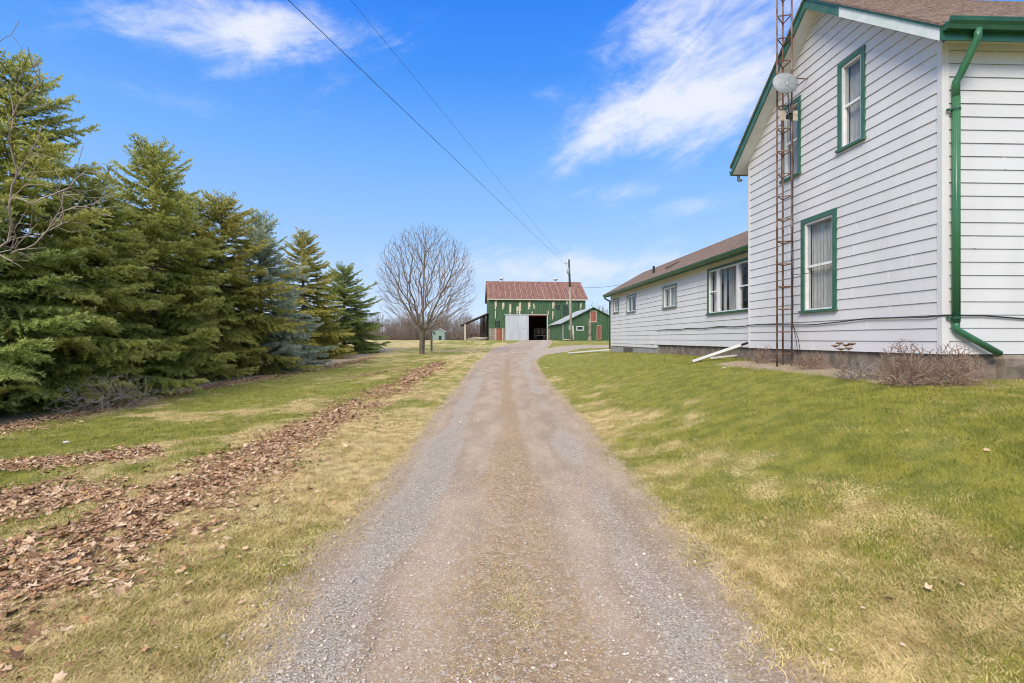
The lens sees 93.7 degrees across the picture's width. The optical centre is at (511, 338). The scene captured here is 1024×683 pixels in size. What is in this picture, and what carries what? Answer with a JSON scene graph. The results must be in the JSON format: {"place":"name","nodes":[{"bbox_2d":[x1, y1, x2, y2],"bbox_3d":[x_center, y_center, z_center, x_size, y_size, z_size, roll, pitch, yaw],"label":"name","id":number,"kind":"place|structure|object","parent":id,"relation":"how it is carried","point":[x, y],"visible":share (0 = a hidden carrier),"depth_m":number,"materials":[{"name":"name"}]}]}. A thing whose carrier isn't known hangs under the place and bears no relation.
{"place":"outdoors","nodes":[
{"label":"outdoors","id":0,"kind":"place"},
{"bbox_2d":[470,333,487,339],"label":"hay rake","id":1,"kind":"object","parent":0,"point":[478,336],"visible":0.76,"depth_m":76.83,"materials":[{"name":"metal"}]},
{"bbox_2d":[176,340,847,682],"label":"driveway","id":2,"kind":"structure","parent":0,"point":[526,379],"depth_m":3.41,"materials":[{"name":"grey gravel"}]},
{"bbox_2d":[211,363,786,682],"bbox_3d":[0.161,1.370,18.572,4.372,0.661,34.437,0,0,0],"label":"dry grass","id":3,"kind":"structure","parent":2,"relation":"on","point":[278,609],"depth_m":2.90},
{"bbox_2d":[0,340,1023,682],"bbox_3d":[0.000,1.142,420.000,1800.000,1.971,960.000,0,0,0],"label":"ground","id":4,"kind":"structure","parent":0,"point":[398,356],"depth_m":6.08,"materials":[{"name":"plant"}]},
{"bbox_2d":[0,189,115,416],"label":"spruce tree","id":5,"kind":"object","parent":4,"relation":"on","point":[11,354],"visible":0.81,"depth_m":11.03,"materials":[{"name":"green plant"}]},
{"bbox_2d":[0,20,141,267],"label":"bare tree","id":6,"kind":"object","parent":4,"relation":"on","point":[11,198],"visible":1,"depth_m":7.53,"materials":[{"name":"brown plant"}]},
{"bbox_2d":[0,47,164,416],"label":"spruce tree","id":7,"kind":"object","parent":4,"relation":"on","point":[96,291],"visible":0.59,"depth_m":12.50,"materials":[{"name":"green plant"}]},
{"bbox_2d":[43,373,163,417],"bbox_3d":[-9.915,1.330,11.922,1.926,1.036,2.851,0,0,0],"label":"dead brush","id":8,"kind":"object","parent":4,"relation":"on","point":[92,402],"visible":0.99,"depth_m":11.77,"materials":[{"name":"plant"}]},
{"bbox_2d":[0,164,209,404],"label":"spruce tree","id":9,"kind":"object","parent":4,"relation":"on","point":[158,346],"visible":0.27,"depth_m":14.74,"materials":[{"name":"green plant"}]},
{"bbox_2d":[89,132,261,391],"bbox_3d":[-13.376,-2.438,17.691,6.996,10.113,7.977,0,0,-11],"label":"spruce tree","id":10,"kind":"object","parent":4,"relation":"on","point":[163,195],"visible":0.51,"depth_m":17.32,"materials":[{"name":"green plant"}]},
{"bbox_2d":[157,365,212,383],"bbox_3d":[-12.235,1.302,17.608,1.883,0.880,2.614,0,0,0],"label":"dead brush","id":11,"kind":"object","parent":4,"relation":"on","point":[186,375],"visible":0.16,"depth_m":17.72,"materials":[{"name":"brown plant"}]},
{"bbox_2d":[118,189,274,378],"bbox_3d":[-14.367,-2.079,20.965,7.360,9.084,6.560,0,0,25],"label":"spruce tree","id":12,"kind":"object","parent":4,"relation":"on","point":[230,297],"visible":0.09,"depth_m":20.87,"materials":[{"name":"green plant"}]},
{"bbox_2d":[143,189,322,379],"bbox_3d":[-13.346,-1.918,21.904,7.543,9.664,8.102,0,0,37],"label":"spruce tree","id":13,"kind":"object","parent":4,"relation":"on","point":[228,224],"visible":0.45,"depth_m":21.52,"materials":[{"name":"green plant"}]},
{"bbox_2d":[217,209,337,372],"bbox_3d":[-12.750,-2.004,24.553,7.107,9.272,7.784,0,0,-37],"label":"spruce tree","id":14,"kind":"object","parent":4,"relation":"on","point":[283,346],"visible":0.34,"depth_m":24.29,"materials":[{"name":"green plant"}]},
{"bbox_2d":[267,227,357,359],"bbox_3d":[-13.882,-2.556,32.010,6.780,9.982,6.286,0,0,-28],"label":"spruce tree","id":15,"kind":"object","parent":4,"relation":"on","point":[304,254],"visible":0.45,"depth_m":32.00,"materials":[{"name":"green plant"}]},
{"bbox_2d":[309,261,390,354],"bbox_3d":[-13.335,-1.295,37.675,8.375,9.657,7.981,0,0,-27],"label":"spruce tree","id":16,"kind":"object","parent":4,"relation":"on","point":[359,329],"visible":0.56,"depth_m":37.49,"materials":[{"name":"green plant"}]},
{"bbox_2d":[374,222,476,353],"bbox_3d":[-6.494,-3.715,36.217,7.814,10.093,7.855,0,0,0],"label":"maple tree","id":17,"kind":"object","parent":4,"relation":"on","point":[417,321],"visible":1,"depth_m":35.77,"materials":[{"name":"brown plant"}]},
{"bbox_2d":[430,330,434,350],"bbox_3d":[-6.533,0.084,39.500,0.395,2.204,0.180,0,0,0],"label":"wooden post","id":18,"kind":"object","parent":4,"relation":"on","point":[431,344],"visible":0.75,"depth_m":39.46,"materials":[{"name":"brown wood"}]},
{"bbox_2d":[269,302,607,339],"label":"woods","id":19,"kind":"object","parent":4,"relation":"on","point":[391,332],"visible":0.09,"depth_m":140.91,"materials":[{"name":"brown plant"}]},
{"bbox_2d":[432,328,445,339],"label":"garden shed","id":20,"kind":"structure","parent":4,"relation":"on","point":[440,334],"depth_m":118.00,"materials":[{"name":"green paint"}]},
{"bbox_2d":[460,312,488,339],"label":"lean to","id":21,"kind":"object","parent":4,"relation":"on","point":[484,317],"visible":0.83,"depth_m":79.74,"materials":[{"name":"beige wood"}]},
{"bbox_2d":[0,353,1023,682],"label":"fallen leaves","id":22,"kind":"object","parent":4,"relation":"on","point":[32,585],"visible":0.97,"depth_m":4.97,"materials":[{"name":"brown plant"}]},
{"bbox_2d":[485,277,587,339],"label":"barn","id":23,"kind":"structure","parent":4,"relation":"on","point":[518,310],"depth_m":75.91,"materials":[{"name":"green paint"}]},
{"bbox_2d":[494,321,498,327],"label":"window","id":24,"kind":"structure","parent":23,"relation":"in","point":[496,323],"depth_m":75.12,"materials":[{"name":"green paint"}]},
{"bbox_2d":[495,328,502,339],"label":"door","id":25,"kind":"structure","parent":23,"relation":"in","point":[498,332],"depth_m":75.10,"materials":[{"name":"red paint"}]},
{"bbox_2d":[505,315,528,339],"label":"sliding door","id":26,"kind":"structure","parent":23,"relation":"in","point":[516,326],"depth_m":75.23,"materials":[{"name":"white metal"}]},
{"bbox_2d":[533,329,546,339],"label":"hay wagon","id":27,"kind":"object","parent":23,"relation":"in","point":[536,337],"visible":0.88,"depth_m":78.15,"materials":[{"name":"grey wood"}]},
{"bbox_2d":[555,305,560,310],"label":"window","id":28,"kind":"structure","parent":23,"relation":"in","point":[557,307],"depth_m":75.97,"materials":[{"name":"grey glass"}]},
{"bbox_2d":[562,304,567,314],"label":"window","id":29,"kind":"structure","parent":23,"relation":"in","point":[564,306],"depth_m":76.06,"materials":[{"name":"grey glass"}]},
{"bbox_2d":[565,259,574,340],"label":"utility pole","id":30,"kind":"object","parent":4,"relation":"on","point":[571,329],"visible":0.93,"depth_m":58.88,"materials":[{"name":"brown wood"}]},
{"bbox_2d":[288,0,566,265],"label":"power line","id":31,"kind":"object","parent":30,"relation":"attached to","point":[395,102],"visible":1,"depth_m":15.35,"materials":[{"name":"grey metal"}]},
{"bbox_2d":[353,3,560,255],"bbox_3d":[-4.680,-10.008,14.500,0.011,1.592,91.922,0,0,14],"label":"power line","id":32,"kind":"object","parent":30,"relation":"attached to","point":[436,104],"visible":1,"depth_m":19.63,"materials":[{"name":"grey metal"}]},
{"bbox_2d":[548,307,608,340],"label":"green shed","id":33,"kind":"structure","parent":4,"relation":"on","point":[596,328],"depth_m":64.37,"materials":[{"name":"paint"}]},
{"bbox_2d":[576,326,583,330],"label":"window","id":34,"kind":"structure","parent":33,"relation":"in","point":[578,328],"depth_m":64.19,"materials":[{"name":"white glass"}]},
{"bbox_2d":[590,311,596,321],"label":"loft door","id":35,"kind":"structure","parent":33,"relation":"in","point":[593,314],"depth_m":64.36,"materials":[{"name":"red paint"}]},
{"bbox_2d":[597,325,600,338],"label":"door","id":36,"kind":"structure","parent":33,"relation":"in","point":[597,325],"depth_m":64.46,"materials":[{"name":"red paint"}]},
{"bbox_2d":[568,349,610,353],"bbox_3d":[4.536,0.752,28.885,0.130,0.414,5.546,0,0,-17],"label":"drain pipe","id":37,"kind":"object","parent":4,"relation":"on","point":[589,351],"visible":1,"depth_m":28.28,"materials":[{"name":"white plastic"}]},
{"bbox_2d":[710,355,736,358],"bbox_3d":[6.253,0.483,13.675,1.710,0.129,0.100,0,0,-30],"label":"board","id":38,"kind":"object","parent":4,"relation":"on","point":[723,356],"visible":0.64,"depth_m":13.43,"materials":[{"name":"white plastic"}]},
{"bbox_2d":[748,345,775,363],"bbox_3d":[5.832,0.400,11.199,0.584,0.535,0.562,0,0,0],"label":"dead shrub","id":39,"kind":"object","parent":4,"relation":"on","point":[761,358],"visible":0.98,"depth_m":11.19,"materials":[{"name":"brown plant"}]},
{"bbox_2d":[776,0,807,366],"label":"antenna tower","id":40,"kind":"structure","parent":4,"relation":"on","point":[783,173],"depth_m":10.17,"materials":[{"name":"metal"}]},
{"bbox_2d":[772,73,797,120],"bbox_3d":[5.717,-5.076,10.000,0.591,0.959,0.258,0,0,0],"label":"satellite dish","id":41,"kind":"object","parent":40,"relation":"attached to","point":[786,83],"visible":1,"depth_m":9.94,"materials":[{"name":"grey paint"}]},
{"bbox_2d":[792,158,813,364],"bbox_3d":[6.094,-2.113,10.071,0.395,5.374,0.103,0,0,24],"label":"antenna lead","id":42,"kind":"object","parent":40,"relation":"attached to","point":[793,274],"visible":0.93,"depth_m":10.11,"materials":[{"name":"grey"}]},
{"bbox_2d":[790,350,830,368],"bbox_3d":[5.806,0.447,9.304,0.788,0.472,0.497,0,0,0],"label":"dead shrub","id":43,"kind":"object","parent":4,"relation":"on","point":[816,365],"visible":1,"depth_m":9.27,"materials":[{"name":"brown plant"}]},
{"bbox_2d":[603,0,1023,379],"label":"farmhouse","id":44,"kind":"object","parent":4,"relation":"on","point":[908,157],"visible":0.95,"depth_m":8.46,"materials":[{"name":"white paint"}]},
{"bbox_2d":[613,298,618,313],"bbox_3d":[5.553,-1.750,25.411,0.170,0.760,1.006,0,0,-4],"label":"window","id":45,"kind":"structure","parent":44,"relation":"in","point":[614,300],"depth_m":25.68,"materials":[{"name":"white plastic"}]},
{"bbox_2d":[624,348,631,352],"bbox_3d":[5.684,0.555,23.468,0.032,0.250,1.388,0,0,-4],"label":"basement window","id":46,"kind":"structure","parent":44,"relation":"in","point":[626,350],"depth_m":23.46,"materials":[{"name":"grey glass"}]},
{"bbox_2d":[626,294,635,312],"bbox_3d":[5.732,-1.685,22.965,0.170,0.850,1.369,0,0,-4],"label":"window","id":47,"kind":"structure","parent":44,"relation":"in","point":[628,297],"depth_m":23.16,"materials":[{"name":"white plastic"}]},
{"bbox_2d":[661,283,676,308],"bbox_3d":[6.111,-1.620,18.389,0.258,0.880,1.359,0,0,-4],"label":"window","id":48,"kind":"structure","parent":44,"relation":"in","point":[672,289],"depth_m":18.55,"materials":[{"name":"white plastic"}]},
{"bbox_2d":[692,342,747,361],"bbox_3d":[5.531,0.366,12.832,0.110,0.585,1.589,0,0,-35],"label":"drain pipe","id":49,"kind":"object","parent":44,"relation":"attached to","point":[719,352],"visible":1,"depth_m":12.76,"materials":[{"name":"white plastic"}]},
{"bbox_2d":[706,257,747,314],"bbox_3d":[6.447,-1.490,14.170,0.310,1.460,2.441,0,0,-4],"label":"window","id":50,"kind":"structure","parent":44,"relation":"in","point":[736,285],"depth_m":14.38,"materials":[{"name":"green paint"}]},
{"bbox_2d":[779,95,801,183],"bbox_3d":[6.276,-4.410,10.674,0.258,1.700,0.682,0,0,-4],"label":"window","id":51,"kind":"structure","parent":44,"relation":"in","point":[797,101],"depth_m":10.76,"materials":[{"name":"green paint"}]},
{"bbox_2d":[798,207,837,312],"bbox_3d":[6.338,-1.550,9.826,0.258,2.000,1.060,0,0,-4],"label":"window","id":52,"kind":"structure","parent":44,"relation":"in","point":[824,224],"depth_m":9.95,"materials":[{"name":"white glass"}]},
{"bbox_2d":[657,314,1023,330],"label":"wall cable","id":53,"kind":"object","parent":44,"relation":"attached to","point":[863,319],"depth_m":8.31,"materials":[{"name":"grey"}]},
{"bbox_2d":[835,45,866,153],"bbox_3d":[6.402,-4.440,8.957,0.258,1.700,0.688,0,0,-4],"label":"window","id":54,"kind":"structure","parent":44,"relation":"in","point":[857,103],"depth_m":9.12,"materials":[{"name":"green paint"}]},
{"bbox_2d":[831,342,855,376],"bbox_3d":[5.441,0.346,7.885,0.434,0.592,0.229,0,0,-22],"label":"sedum plant","id":55,"kind":"object","parent":4,"relation":"on","point":[845,345],"visible":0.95,"depth_m":7.88,"materials":[{"name":"brown plant"}]},
{"bbox_2d":[832,360,888,379],"bbox_3d":[5.531,0.532,7.606,0.941,0.413,0.494,0,0,0],"label":"dead shrub","id":56,"kind":"object","parent":4,"relation":"on","point":[852,375],"visible":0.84,"depth_m":7.56,"materials":[{"name":"brown plant"}]},
{"bbox_2d":[871,339,941,386],"bbox_3d":[5.559,0.372,6.787,0.877,0.780,0.556,0,0,0],"label":"dead shrub","id":57,"kind":"object","parent":4,"relation":"on","point":[896,374],"visible":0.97,"depth_m":6.73,"materials":[{"name":"brown plant"}]},
{"bbox_2d":[898,347,941,385],"bbox_3d":[5.752,0.430,6.779,0.520,0.636,0.447,0,0,0],"label":"dead shrub","id":58,"kind":"object","parent":4,"relation":"on","point":[929,369],"visible":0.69,"depth_m":6.68,"materials":[{"name":"brown plant"}]},
{"bbox_2d":[917,342,992,386],"bbox_3d":[6.091,0.393,6.619,0.912,0.699,0.583,0,0,0],"label":"dead shrub","id":59,"kind":"object","parent":4,"relation":"on","point":[959,380],"visible":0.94,"depth_m":6.57,"materials":[{"name":"brown plant"}]},
{"bbox_2d":[0,0,1023,331],"label":"sky","id":60,"kind":"structure","parent":0,"point":[618,127],"materials":[{"name":"blue"}]}
]}

